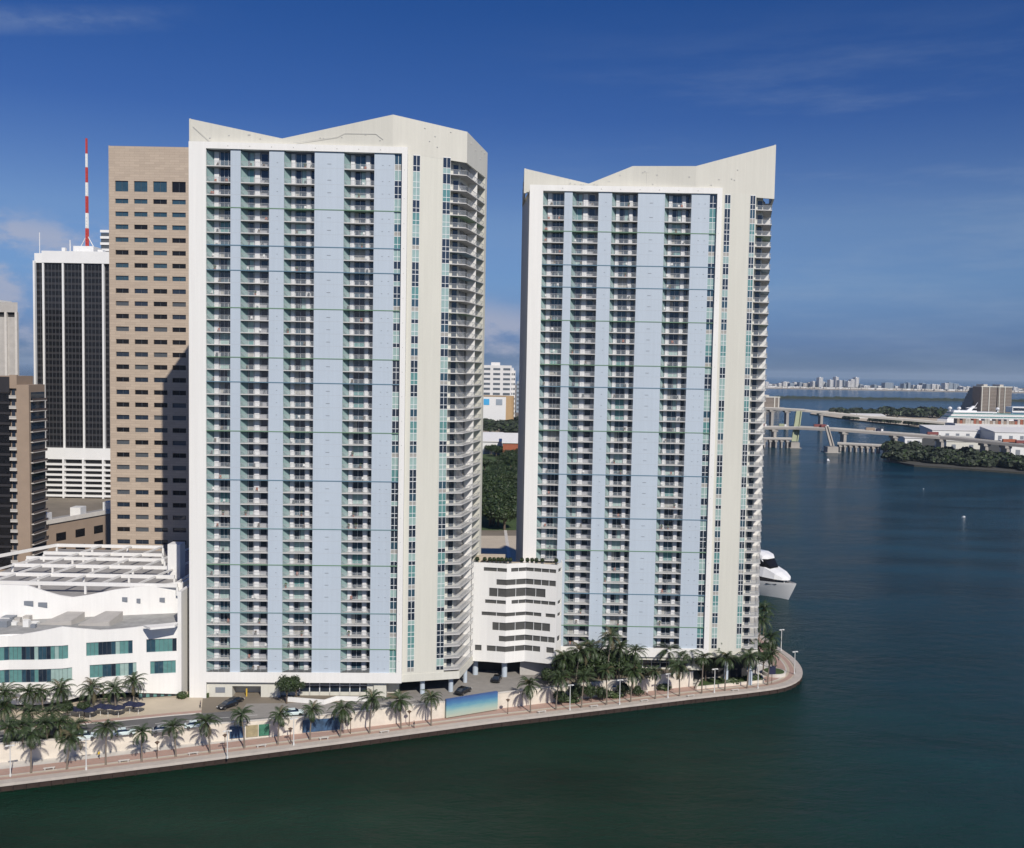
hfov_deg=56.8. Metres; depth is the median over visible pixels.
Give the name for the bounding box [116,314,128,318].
window
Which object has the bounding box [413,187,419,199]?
window
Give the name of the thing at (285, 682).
broadleaf tree
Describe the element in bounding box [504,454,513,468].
broadleaf tree
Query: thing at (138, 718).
kerb
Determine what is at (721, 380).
window
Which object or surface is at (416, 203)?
window
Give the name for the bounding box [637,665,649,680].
broadleaf tree
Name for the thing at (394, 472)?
window
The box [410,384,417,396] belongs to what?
window
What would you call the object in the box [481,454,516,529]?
park lawn
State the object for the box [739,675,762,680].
hedge
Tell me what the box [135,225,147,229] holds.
window
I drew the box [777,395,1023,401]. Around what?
treeline
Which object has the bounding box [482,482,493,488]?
broadleaf tree
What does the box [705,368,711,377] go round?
window
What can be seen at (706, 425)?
window
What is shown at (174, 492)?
window
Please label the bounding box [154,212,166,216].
window
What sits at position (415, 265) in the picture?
window
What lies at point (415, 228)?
window
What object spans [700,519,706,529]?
window
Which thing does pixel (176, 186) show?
window
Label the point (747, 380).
window
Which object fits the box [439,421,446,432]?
window
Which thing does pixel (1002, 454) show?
broadleaf tree
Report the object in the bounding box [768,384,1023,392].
shore
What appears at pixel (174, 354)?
window
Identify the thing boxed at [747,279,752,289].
window
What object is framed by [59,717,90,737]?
palm tree
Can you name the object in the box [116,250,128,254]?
window
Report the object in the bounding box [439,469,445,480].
window
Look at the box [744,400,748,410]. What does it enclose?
window
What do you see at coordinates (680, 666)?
palm tree
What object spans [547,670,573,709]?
palm tree
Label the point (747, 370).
window
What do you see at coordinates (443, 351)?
window
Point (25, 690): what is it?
palm tree
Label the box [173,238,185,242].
window
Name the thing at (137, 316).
window
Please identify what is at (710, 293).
window
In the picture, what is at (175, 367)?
window
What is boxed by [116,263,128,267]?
window
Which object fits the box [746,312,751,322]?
window
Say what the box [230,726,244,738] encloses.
mural
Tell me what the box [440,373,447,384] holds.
window
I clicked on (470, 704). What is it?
mural
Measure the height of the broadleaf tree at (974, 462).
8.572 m
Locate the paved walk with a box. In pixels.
[0,647,785,774]
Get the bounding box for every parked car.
[77,731,96,738]
[113,727,134,736]
[152,724,171,733]
[184,720,203,728]
[216,699,238,709]
[229,696,244,701]
[283,708,303,716]
[454,686,471,695]
[492,674,501,682]
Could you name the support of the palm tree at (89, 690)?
on the ground at (58, 506)
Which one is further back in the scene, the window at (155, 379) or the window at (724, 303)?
the window at (155, 379)
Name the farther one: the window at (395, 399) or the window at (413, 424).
the window at (413, 424)
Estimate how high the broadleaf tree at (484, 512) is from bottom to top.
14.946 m
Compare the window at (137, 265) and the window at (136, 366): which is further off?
the window at (136, 366)
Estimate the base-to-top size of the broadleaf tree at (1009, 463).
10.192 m
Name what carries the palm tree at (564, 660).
in the planter
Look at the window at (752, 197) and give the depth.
247.93 m
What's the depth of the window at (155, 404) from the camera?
300.67 m
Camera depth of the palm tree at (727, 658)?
250.40 m
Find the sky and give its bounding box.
[0,0,1023,380]
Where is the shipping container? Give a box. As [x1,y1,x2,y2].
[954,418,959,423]
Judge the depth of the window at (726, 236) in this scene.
247.93 m
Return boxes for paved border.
[0,638,793,779]
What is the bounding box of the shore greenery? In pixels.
[776,386,1021,390]
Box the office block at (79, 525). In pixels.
[46,501,110,550]
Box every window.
[0,645,67,659]
[0,667,71,682]
[56,532,65,540]
[75,528,84,536]
[86,640,132,655]
[90,662,136,677]
[94,525,102,533]
[94,540,102,548]
[116,181,127,191]
[116,199,127,202]
[116,212,127,215]
[116,224,127,228]
[116,237,127,241]
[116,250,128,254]
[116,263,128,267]
[116,276,128,279]
[116,288,128,292]
[116,301,128,305]
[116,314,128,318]
[116,326,128,330]
[116,339,128,343]
[117,352,128,356]
[117,364,128,368]
[117,377,128,381]
[117,390,128,393]
[117,402,128,406]
[117,415,128,418]
[117,427,128,431]
[117,440,128,443]
[117,452,129,456]
[117,465,129,468]
[117,477,129,481]
[117,490,129,493]
[117,502,185,544]
[134,181,146,191]
[134,199,146,203]
[135,212,146,216]
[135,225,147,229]
[135,238,147,241]
[135,250,147,254]
[135,263,147,267]
[135,276,147,280]
[135,289,147,292]
[135,301,147,305]
[135,314,147,318]
[135,327,147,331]
[135,339,147,343]
[135,352,147,356]
[135,365,147,368]
[135,377,147,381]
[135,390,147,394]
[135,402,147,406]
[135,415,147,419]
[136,428,147,431]
[136,440,147,444]
[136,453,147,456]
[136,465,147,469]
[136,478,148,481]
[136,490,148,494]
[139,693,176,697]
[146,638,176,651]
[150,660,175,673]
[154,182,166,191]
[154,199,166,203]
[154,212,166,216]
[154,225,166,229]
[154,238,166,242]
[154,251,166,254]
[154,264,166,267]
[154,276,166,280]
[154,289,166,293]
[154,302,166,305]
[154,314,166,318]
[154,327,166,331]
[154,340,166,344]
[154,352,166,356]
[154,365,166,369]
[154,378,166,381]
[154,390,166,394]
[154,403,166,407]
[154,415,166,419]
[154,428,167,432]
[154,440,167,444]
[155,453,167,457]
[155,465,167,469]
[155,478,167,481]
[155,490,167,494]
[172,182,185,192]
[172,200,185,204]
[172,213,185,216]
[173,225,185,229]
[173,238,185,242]
[173,251,185,255]
[173,264,185,268]
[173,277,185,280]
[173,289,185,293]
[173,302,185,306]
[173,315,185,319]
[173,327,185,331]
[173,340,185,344]
[173,353,185,357]
[173,365,185,369]
[173,378,185,382]
[173,391,185,394]
[173,403,185,407]
[173,416,185,419]
[173,428,185,432]
[173,441,185,444]
[173,453,185,457]
[173,466,185,469]
[173,478,185,482]
[173,491,185,494]
[389,564,444,671]
[390,553,397,564]
[391,457,398,468]
[391,469,398,480]
[391,482,397,492]
[391,493,397,504]
[391,505,397,517]
[391,517,397,529]
[391,529,397,541]
[391,541,397,553]
[392,360,399,371]
[392,372,399,383]
[392,385,398,395]
[392,396,398,408]
[392,408,398,420]
[392,421,398,432]
[392,434,398,444]
[392,445,398,456]
[393,274,400,285]
[393,286,400,297]
[393,298,399,309]
[393,311,399,322]
[393,323,399,334]
[393,335,399,346]
[393,347,399,359]
[394,170,401,185]
[394,186,401,198]
[394,199,401,210]
[394,212,400,223]
[394,224,400,235]
[394,236,400,247]
[394,249,400,260]
[394,261,400,272]
[395,154,401,169]
[408,541,415,552]
[408,553,414,564]
[409,457,416,468]
[409,469,415,480]
[409,481,415,492]
[409,493,415,504]
[409,505,415,516]
[409,517,415,528]
[409,529,415,540]
[410,372,417,383]
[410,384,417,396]
[410,396,416,408]
[410,409,416,420]
[410,421,416,432]
[410,433,416,444]
[410,445,416,456]
[411,286,418,298]
[411,299,418,310]
[411,311,417,322]
[411,323,417,335]
[411,335,417,347]
[411,348,417,359]
[411,360,417,371]
[412,199,419,211]
[412,212,419,224]
[412,224,418,236]
[412,237,418,248]
[412,249,418,261]
[412,262,418,273]
[412,274,418,285]
[413,155,419,170]
[413,171,419,186]
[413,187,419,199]
[438,493,445,504]
[438,505,445,516]
[438,517,445,528]
[438,528,445,539]
[438,540,444,551]
[438,552,444,563]
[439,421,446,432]
[439,433,446,444]
[439,445,446,456]
[439,457,446,468]
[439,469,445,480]
[439,481,445,492]
[440,348,447,360]
[440,360,447,372]
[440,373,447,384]
[440,385,447,396]
[440,397,446,408]
[440,409,446,420]
[441,275,448,287]
[441,287,448,299]
[441,300,448,311]
[441,312,448,323]
[441,324,447,335]
[441,336,447,348]
[442,201,449,213]
[442,214,449,225]
[442,226,449,238]
[442,238,449,250]
[442,251,448,262]
[442,263,448,274]
[443,157,450,173]
[443,173,450,188]
[443,189,449,201]
[697,563,743,647]
[699,541,706,551]
[699,553,705,562]
[700,509,707,519]
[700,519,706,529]
[700,530,706,540]
[701,477,707,486]
[701,487,707,497]
[701,498,707,508]
[702,443,708,453]
[702,454,708,464]
[702,465,708,475]
[703,411,709,421]
[703,422,709,432]
[703,433,709,443]
[704,378,710,388]
[704,390,710,399]
[704,400,710,410]
[705,345,711,355]
[705,356,711,366]
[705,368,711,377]
[706,311,712,322]
[706,323,712,333]
[706,334,712,344]
[707,278,713,288]
[707,290,713,299]
[707,300,713,311]
[708,245,714,255]
[708,256,714,266]
[708,268,714,277]
[709,208,716,221]
[709,222,715,232]
[709,234,715,244]
[710,194,716,207]
[714,530,719,540]
[714,541,719,551]
[714,552,719,562]
[715,498,720,508]
[715,509,720,519]
[715,520,720,530]
[716,465,721,475]
[716,476,721,486]
[716,487,721,497]
[717,433,722,443]
[717,444,722,454]
[717,455,722,465]
[718,400,723,410]
[718,411,723,421]
[718,422,723,432]
[719,367,724,377]
[719,378,724,388]
[719,389,724,399]
[720,334,725,344]
[720,345,725,355]
[720,356,725,366]
[721,301,726,311]
[721,312,726,322]
[721,323,726,333]
[722,267,728,278]
[722,278,727,289]
[722,290,727,300]
[723,234,729,244]
[723,245,728,255]
[723,256,728,266]
[724,208,729,222]
[724,223,729,233]
[725,194,730,207]
[739,531,744,540]
[739,541,744,551]
[739,552,743,562]
[740,509,745,519]
[740,520,744,530]
[741,477,746,486]
[741,487,745,497]
[741,498,745,508]
[742,444,747,454]
[742,455,746,465]
[742,466,746,476]
[743,411,748,421]
[743,422,747,432]
[743,433,747,443]
[744,378,749,388]
[744,389,748,399]
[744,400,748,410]
[745,345,750,356]
[745,356,749,367]
[745,367,749,377]
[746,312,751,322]
[746,323,751,333]
[746,334,750,345]
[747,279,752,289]
[747,290,752,300]
[747,301,751,311]
[748,257,753,267]
[748,268,752,278]
[749,223,754,234]
[749,235,753,245]
[749,246,753,256]
[750,195,755,208]
[750,209,754,222]
[760,558,777,568]
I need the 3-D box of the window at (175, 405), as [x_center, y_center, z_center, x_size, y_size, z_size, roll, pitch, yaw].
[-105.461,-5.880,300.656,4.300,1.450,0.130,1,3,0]
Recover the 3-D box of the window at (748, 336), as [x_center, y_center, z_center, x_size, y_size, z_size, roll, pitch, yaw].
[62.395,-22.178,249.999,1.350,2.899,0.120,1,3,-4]
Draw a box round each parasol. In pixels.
[73,707,82,717]
[83,707,96,712]
[93,703,106,715]
[101,704,114,709]
[111,705,125,716]
[123,701,135,705]
[132,702,144,713]
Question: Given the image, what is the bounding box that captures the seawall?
[0,633,802,791]
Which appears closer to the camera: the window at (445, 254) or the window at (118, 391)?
the window at (445, 254)
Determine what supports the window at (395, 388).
in the apartment tower at (326, 593)
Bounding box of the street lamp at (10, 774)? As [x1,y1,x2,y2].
[5,744,14,776]
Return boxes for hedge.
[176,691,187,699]
[558,695,580,703]
[602,691,624,698]
[656,683,671,690]
[718,678,740,684]
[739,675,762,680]
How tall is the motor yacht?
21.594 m
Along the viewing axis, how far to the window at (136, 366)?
299.94 m
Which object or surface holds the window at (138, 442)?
in the office tower at (149, 306)
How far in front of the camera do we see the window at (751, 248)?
248.66 m
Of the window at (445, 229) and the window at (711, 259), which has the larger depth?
the window at (711, 259)
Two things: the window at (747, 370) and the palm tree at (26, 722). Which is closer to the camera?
the palm tree at (26, 722)
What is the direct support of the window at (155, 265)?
in the office tower at (149, 306)
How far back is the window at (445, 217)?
227.40 m
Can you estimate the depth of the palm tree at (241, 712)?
206.86 m
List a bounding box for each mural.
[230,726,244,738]
[246,725,257,736]
[259,724,268,735]
[302,717,339,732]
[445,691,497,717]
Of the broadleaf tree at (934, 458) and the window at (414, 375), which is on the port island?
the broadleaf tree at (934, 458)
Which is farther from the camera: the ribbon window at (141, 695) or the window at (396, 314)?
the ribbon window at (141, 695)
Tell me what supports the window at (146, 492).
in the office tower at (149, 306)
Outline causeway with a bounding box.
[810,411,939,427]
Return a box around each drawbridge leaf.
[788,411,801,447]
[821,426,839,452]
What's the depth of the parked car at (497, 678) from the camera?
243.89 m
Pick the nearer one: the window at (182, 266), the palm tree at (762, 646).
the palm tree at (762, 646)
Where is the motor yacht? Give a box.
[759,549,795,599]
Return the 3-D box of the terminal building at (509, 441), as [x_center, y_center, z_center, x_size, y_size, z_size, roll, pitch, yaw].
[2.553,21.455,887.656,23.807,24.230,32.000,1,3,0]
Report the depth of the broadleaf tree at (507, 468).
712.38 m
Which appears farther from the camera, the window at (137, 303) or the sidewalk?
the window at (137, 303)
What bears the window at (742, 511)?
in the apartment tower at (644, 561)
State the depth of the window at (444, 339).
229.07 m
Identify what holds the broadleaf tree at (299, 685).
on the ground at (58, 506)
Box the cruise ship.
[937,402,1023,424]
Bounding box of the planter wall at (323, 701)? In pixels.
[288,696,366,704]
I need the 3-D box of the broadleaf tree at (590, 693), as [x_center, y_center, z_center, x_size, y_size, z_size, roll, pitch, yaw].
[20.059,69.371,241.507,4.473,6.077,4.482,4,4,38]
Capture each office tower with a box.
[0,300,18,375]
[33,138,110,498]
[100,230,108,251]
[108,145,188,550]
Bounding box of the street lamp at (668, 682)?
[665,673,670,697]
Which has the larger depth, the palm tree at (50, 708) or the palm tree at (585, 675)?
the palm tree at (585, 675)
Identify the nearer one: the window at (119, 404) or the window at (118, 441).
the window at (119, 404)
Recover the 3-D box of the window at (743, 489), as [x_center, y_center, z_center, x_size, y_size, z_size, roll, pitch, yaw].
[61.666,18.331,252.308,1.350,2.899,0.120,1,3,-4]
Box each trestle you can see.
[763,437,791,447]
[837,442,886,452]
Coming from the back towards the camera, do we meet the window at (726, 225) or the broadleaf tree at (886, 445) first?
the broadleaf tree at (886, 445)
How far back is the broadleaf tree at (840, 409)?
2119.12 m
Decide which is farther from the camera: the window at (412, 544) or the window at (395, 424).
the window at (412, 544)
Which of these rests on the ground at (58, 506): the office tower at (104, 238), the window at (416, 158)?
the office tower at (104, 238)
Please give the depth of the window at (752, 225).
248.29 m
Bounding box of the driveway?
[234,664,568,719]
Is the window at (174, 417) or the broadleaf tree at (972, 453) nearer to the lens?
the window at (174, 417)
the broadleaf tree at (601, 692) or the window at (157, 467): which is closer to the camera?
the broadleaf tree at (601, 692)
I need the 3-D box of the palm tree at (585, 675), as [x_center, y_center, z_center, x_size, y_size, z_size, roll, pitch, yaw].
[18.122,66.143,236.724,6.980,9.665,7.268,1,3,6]
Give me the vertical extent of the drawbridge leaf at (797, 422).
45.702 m
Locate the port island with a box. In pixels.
[887,438,1023,473]
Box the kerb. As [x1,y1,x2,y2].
[0,713,195,731]
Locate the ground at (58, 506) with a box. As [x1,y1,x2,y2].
[33,376,691,712]
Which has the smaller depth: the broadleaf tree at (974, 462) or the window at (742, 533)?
the window at (742, 533)
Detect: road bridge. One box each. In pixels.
[763,426,1023,453]
[764,407,952,425]
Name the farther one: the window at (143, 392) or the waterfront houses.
the waterfront houses
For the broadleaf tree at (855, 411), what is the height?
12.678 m
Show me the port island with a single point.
(929, 464)
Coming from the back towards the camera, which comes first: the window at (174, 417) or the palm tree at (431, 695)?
the window at (174, 417)
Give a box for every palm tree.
[0,681,17,710]
[0,696,18,733]
[0,714,23,745]
[6,716,38,743]
[11,683,40,706]
[12,702,43,729]
[14,723,46,772]
[26,684,50,714]
[28,713,59,738]
[37,703,64,730]
[43,678,77,711]
[46,714,74,740]
[55,723,86,769]
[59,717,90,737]
[74,676,105,705]
[90,719,125,764]
[97,677,131,705]
[121,671,147,708]
[126,723,154,761]
[158,718,187,756]
[191,713,221,752]
[230,705,253,748]
[268,705,292,744]
[300,700,323,739]
[327,700,359,736]
[356,688,386,733]
[387,689,412,728]
[420,689,443,725]
[517,676,541,712]
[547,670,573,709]
[551,650,575,683]
[564,641,595,681]
[572,668,597,707]
[577,637,604,680]
[596,662,616,704]
[597,626,621,679]
[604,637,631,678]
[621,662,644,701]
[625,644,649,692]
[644,665,662,698]
[653,642,682,673]
[665,658,689,695]
[678,649,698,665]
[691,651,714,693]
[712,650,740,690]
[736,647,764,688]
[754,638,767,674]
[758,600,778,635]
[758,611,774,641]
[758,629,781,666]
[761,649,782,684]
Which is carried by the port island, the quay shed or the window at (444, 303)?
the quay shed
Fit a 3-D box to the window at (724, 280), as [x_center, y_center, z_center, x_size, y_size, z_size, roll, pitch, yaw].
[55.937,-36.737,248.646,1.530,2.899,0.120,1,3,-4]
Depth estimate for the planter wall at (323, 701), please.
227.37 m
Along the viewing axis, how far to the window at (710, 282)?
248.47 m
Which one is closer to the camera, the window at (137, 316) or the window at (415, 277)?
the window at (415, 277)
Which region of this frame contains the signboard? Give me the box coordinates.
[769,666,775,683]
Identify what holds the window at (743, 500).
in the apartment tower at (644, 561)
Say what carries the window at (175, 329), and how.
in the office tower at (149, 306)
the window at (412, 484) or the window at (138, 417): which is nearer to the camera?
the window at (412, 484)
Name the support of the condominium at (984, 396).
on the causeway
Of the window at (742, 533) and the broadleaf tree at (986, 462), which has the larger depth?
the broadleaf tree at (986, 462)
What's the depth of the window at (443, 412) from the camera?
230.08 m
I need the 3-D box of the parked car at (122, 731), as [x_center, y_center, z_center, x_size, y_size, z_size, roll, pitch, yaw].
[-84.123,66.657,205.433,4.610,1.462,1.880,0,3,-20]
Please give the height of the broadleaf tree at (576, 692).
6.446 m
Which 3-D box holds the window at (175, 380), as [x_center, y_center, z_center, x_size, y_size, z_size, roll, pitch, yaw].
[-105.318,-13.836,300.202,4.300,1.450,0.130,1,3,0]
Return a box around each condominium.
[764,395,779,407]
[972,384,997,411]
[992,384,1012,412]
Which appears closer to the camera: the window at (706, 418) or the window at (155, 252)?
the window at (706, 418)
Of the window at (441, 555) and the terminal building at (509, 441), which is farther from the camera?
the terminal building at (509, 441)
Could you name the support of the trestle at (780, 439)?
in the water
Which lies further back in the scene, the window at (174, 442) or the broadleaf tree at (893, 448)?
the broadleaf tree at (893, 448)
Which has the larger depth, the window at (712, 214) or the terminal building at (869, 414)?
the terminal building at (869, 414)
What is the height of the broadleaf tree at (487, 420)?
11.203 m
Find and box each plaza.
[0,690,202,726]
[481,536,515,561]
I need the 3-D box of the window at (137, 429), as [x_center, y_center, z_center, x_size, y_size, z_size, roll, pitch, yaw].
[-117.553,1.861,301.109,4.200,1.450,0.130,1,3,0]
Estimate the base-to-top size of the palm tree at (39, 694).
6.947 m
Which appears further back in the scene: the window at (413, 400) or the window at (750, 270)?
the window at (750, 270)
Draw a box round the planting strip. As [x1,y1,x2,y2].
[0,637,795,779]
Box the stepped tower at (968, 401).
[960,388,973,409]
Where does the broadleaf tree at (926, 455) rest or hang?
on the port island
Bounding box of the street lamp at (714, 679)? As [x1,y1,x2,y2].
[711,668,717,692]
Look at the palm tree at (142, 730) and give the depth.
198.44 m
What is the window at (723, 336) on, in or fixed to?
in the apartment tower at (644, 561)
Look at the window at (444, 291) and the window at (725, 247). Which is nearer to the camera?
the window at (444, 291)
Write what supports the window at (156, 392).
in the office tower at (149, 306)
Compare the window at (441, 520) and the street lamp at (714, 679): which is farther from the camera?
the street lamp at (714, 679)
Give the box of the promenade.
[0,659,786,775]
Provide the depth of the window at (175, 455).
301.55 m
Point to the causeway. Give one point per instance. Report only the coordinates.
(933, 418)
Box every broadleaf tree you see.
[58,700,73,715]
[77,701,90,717]
[274,674,298,703]
[289,675,305,696]
[482,458,494,469]
[482,473,499,480]
[482,476,497,482]
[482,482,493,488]
[482,490,502,499]
[482,497,505,524]
[482,501,503,525]
[482,505,490,525]
[483,418,492,425]
[483,421,495,425]
[483,425,497,431]
[484,444,495,452]
[484,484,511,492]
[486,502,516,526]
[488,468,501,471]
[489,445,502,455]
[489,480,513,486]
[492,422,508,428]
[492,505,516,529]
[493,459,505,464]
[496,472,509,482]
[499,464,510,470]
[499,489,516,495]
[500,426,514,432]
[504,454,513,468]
[504,471,516,480]
[504,498,516,506]
[506,490,516,502]
[507,482,516,490]
[509,424,517,431]
[510,456,517,464]
[540,667,564,683]
[550,651,583,680]
[553,690,568,704]
[567,653,594,675]
[568,683,585,699]
[583,684,599,701]
[584,646,614,679]
[596,685,609,700]
[606,646,632,677]
[616,681,632,697]
[620,655,640,674]
[632,685,643,696]
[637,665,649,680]
[695,657,717,680]
[757,651,771,670]
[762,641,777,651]
[835,407,845,412]
[847,416,859,419]
[851,409,859,412]
[877,406,888,414]
[880,441,898,450]
[884,407,896,415]
[884,451,892,459]
[885,440,900,446]
[888,445,904,451]
[889,409,901,416]
[889,417,901,423]
[890,450,910,460]
[895,446,914,453]
[907,407,924,416]
[907,440,922,446]
[912,452,925,461]
[913,447,924,451]
[923,407,934,417]
[923,453,935,460]
[926,454,943,463]
[930,447,946,451]
[931,408,948,416]
[941,457,951,463]
[943,453,959,463]
[951,457,964,463]
[953,451,963,456]
[958,446,973,451]
[959,458,974,466]
[964,451,982,457]
[964,457,978,466]
[966,448,978,452]
[967,456,983,465]
[978,458,995,466]
[979,451,992,456]
[991,456,1000,465]
[994,452,1007,455]
[997,457,1010,467]
[1001,458,1018,468]
[1013,460,1023,468]
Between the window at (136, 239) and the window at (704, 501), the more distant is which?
the window at (136, 239)
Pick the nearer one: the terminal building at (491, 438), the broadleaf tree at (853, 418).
the terminal building at (491, 438)
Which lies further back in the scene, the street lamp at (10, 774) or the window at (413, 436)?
the window at (413, 436)
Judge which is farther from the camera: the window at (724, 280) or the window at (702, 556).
the window at (702, 556)
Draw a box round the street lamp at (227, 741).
[223,730,231,758]
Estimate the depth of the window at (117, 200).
297.02 m
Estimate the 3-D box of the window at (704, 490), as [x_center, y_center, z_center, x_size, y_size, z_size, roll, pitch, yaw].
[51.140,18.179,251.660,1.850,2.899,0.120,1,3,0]
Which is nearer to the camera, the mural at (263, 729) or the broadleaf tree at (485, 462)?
the mural at (263, 729)
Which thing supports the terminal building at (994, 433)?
on the port island
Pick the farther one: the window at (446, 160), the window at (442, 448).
the window at (442, 448)
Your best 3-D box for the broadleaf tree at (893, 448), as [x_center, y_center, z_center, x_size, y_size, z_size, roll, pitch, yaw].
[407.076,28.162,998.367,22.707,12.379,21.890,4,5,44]
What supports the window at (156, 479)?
in the office tower at (149, 306)
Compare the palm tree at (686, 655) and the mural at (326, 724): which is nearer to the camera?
the mural at (326, 724)
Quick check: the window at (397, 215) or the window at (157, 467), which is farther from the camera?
the window at (157, 467)
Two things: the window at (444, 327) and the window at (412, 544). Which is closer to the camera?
the window at (444, 327)
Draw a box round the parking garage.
[471,554,562,676]
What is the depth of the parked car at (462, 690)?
234.41 m
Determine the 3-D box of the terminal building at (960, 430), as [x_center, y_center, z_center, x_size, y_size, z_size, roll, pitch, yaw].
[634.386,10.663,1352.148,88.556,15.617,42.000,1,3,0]
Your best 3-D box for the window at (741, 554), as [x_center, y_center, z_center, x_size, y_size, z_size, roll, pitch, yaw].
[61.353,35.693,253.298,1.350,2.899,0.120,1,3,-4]
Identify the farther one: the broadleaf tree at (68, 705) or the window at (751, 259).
the window at (751, 259)
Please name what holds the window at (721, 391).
in the apartment tower at (644, 561)
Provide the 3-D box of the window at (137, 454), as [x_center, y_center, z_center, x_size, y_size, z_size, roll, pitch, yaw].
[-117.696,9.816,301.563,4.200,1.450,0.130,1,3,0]
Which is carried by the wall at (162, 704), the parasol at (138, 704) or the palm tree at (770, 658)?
the parasol at (138, 704)
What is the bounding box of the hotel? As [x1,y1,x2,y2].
[0,542,188,704]
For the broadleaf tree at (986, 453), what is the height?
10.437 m
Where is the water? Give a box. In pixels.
[0,363,1023,847]
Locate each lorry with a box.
[865,427,875,430]
[927,432,940,435]
[1002,439,1016,441]
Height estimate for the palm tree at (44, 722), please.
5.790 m
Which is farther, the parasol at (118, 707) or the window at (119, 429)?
the window at (119, 429)
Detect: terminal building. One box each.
[483,432,503,453]
[502,433,517,450]
[850,413,885,417]
[898,436,921,443]
[919,425,980,437]
[935,435,979,448]
[979,426,1023,439]
[999,439,1023,454]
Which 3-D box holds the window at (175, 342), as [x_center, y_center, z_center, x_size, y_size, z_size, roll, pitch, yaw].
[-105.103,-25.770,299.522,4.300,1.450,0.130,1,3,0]
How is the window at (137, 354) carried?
in the office tower at (149, 306)
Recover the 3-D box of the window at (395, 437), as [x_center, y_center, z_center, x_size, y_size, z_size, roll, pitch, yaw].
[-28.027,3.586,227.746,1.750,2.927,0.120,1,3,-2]
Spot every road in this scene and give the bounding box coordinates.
[0,696,394,742]
[504,530,510,561]
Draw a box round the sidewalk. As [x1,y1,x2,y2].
[6,710,201,729]
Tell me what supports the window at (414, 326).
in the apartment tower at (326, 593)
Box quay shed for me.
[945,422,1023,426]
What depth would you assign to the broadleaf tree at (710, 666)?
256.11 m
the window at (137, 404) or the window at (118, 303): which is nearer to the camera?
the window at (118, 303)
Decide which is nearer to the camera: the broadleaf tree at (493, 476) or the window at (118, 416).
the window at (118, 416)
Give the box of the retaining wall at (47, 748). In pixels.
[0,671,692,761]
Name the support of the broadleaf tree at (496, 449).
on the park lawn at (511, 525)
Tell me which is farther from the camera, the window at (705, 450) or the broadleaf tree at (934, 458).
the broadleaf tree at (934, 458)
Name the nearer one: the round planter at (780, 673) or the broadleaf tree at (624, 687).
the broadleaf tree at (624, 687)
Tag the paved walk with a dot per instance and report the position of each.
(58, 765)
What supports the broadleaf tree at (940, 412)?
on the causeway
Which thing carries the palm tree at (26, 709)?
on the road at (150, 722)
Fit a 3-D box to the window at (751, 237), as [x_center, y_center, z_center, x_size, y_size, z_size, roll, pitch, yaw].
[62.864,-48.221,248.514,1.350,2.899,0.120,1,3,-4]
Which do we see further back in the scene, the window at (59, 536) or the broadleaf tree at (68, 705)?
the window at (59, 536)
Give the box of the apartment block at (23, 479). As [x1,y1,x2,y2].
[0,375,48,571]
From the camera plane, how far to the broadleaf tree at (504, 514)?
471.68 m
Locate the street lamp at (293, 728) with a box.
[290,718,297,744]
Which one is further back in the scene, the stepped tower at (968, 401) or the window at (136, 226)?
the stepped tower at (968, 401)
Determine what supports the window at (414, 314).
in the apartment tower at (326, 593)
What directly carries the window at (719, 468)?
in the apartment tower at (644, 561)
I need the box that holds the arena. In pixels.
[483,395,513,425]
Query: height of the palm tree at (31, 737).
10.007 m
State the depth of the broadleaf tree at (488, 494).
516.76 m
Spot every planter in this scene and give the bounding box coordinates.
[696,673,763,688]
[762,668,785,677]
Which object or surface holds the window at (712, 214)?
in the apartment tower at (644, 561)
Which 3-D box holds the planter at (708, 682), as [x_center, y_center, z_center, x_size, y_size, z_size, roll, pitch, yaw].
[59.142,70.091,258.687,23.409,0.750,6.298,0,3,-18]
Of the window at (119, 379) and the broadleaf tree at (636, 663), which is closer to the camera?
the broadleaf tree at (636, 663)
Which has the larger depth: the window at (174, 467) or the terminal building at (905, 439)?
the terminal building at (905, 439)
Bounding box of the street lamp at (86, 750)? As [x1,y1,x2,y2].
[81,738,90,769]
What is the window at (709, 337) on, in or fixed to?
in the apartment tower at (644, 561)
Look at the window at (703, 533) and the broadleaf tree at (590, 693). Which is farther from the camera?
the window at (703, 533)
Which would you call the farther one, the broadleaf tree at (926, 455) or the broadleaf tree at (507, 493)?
the broadleaf tree at (926, 455)
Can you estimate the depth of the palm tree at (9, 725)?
196.58 m
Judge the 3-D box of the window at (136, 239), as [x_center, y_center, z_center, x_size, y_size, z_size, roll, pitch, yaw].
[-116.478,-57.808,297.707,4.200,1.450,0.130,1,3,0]
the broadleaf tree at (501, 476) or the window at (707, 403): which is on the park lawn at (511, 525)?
the broadleaf tree at (501, 476)
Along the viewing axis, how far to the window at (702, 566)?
253.62 m
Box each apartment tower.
[189,115,487,697]
[516,145,775,684]
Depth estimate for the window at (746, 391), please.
250.79 m
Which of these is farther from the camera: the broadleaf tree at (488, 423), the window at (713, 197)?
the broadleaf tree at (488, 423)
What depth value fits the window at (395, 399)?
227.24 m
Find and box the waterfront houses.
[766,386,1023,391]
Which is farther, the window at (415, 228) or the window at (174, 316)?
the window at (174, 316)

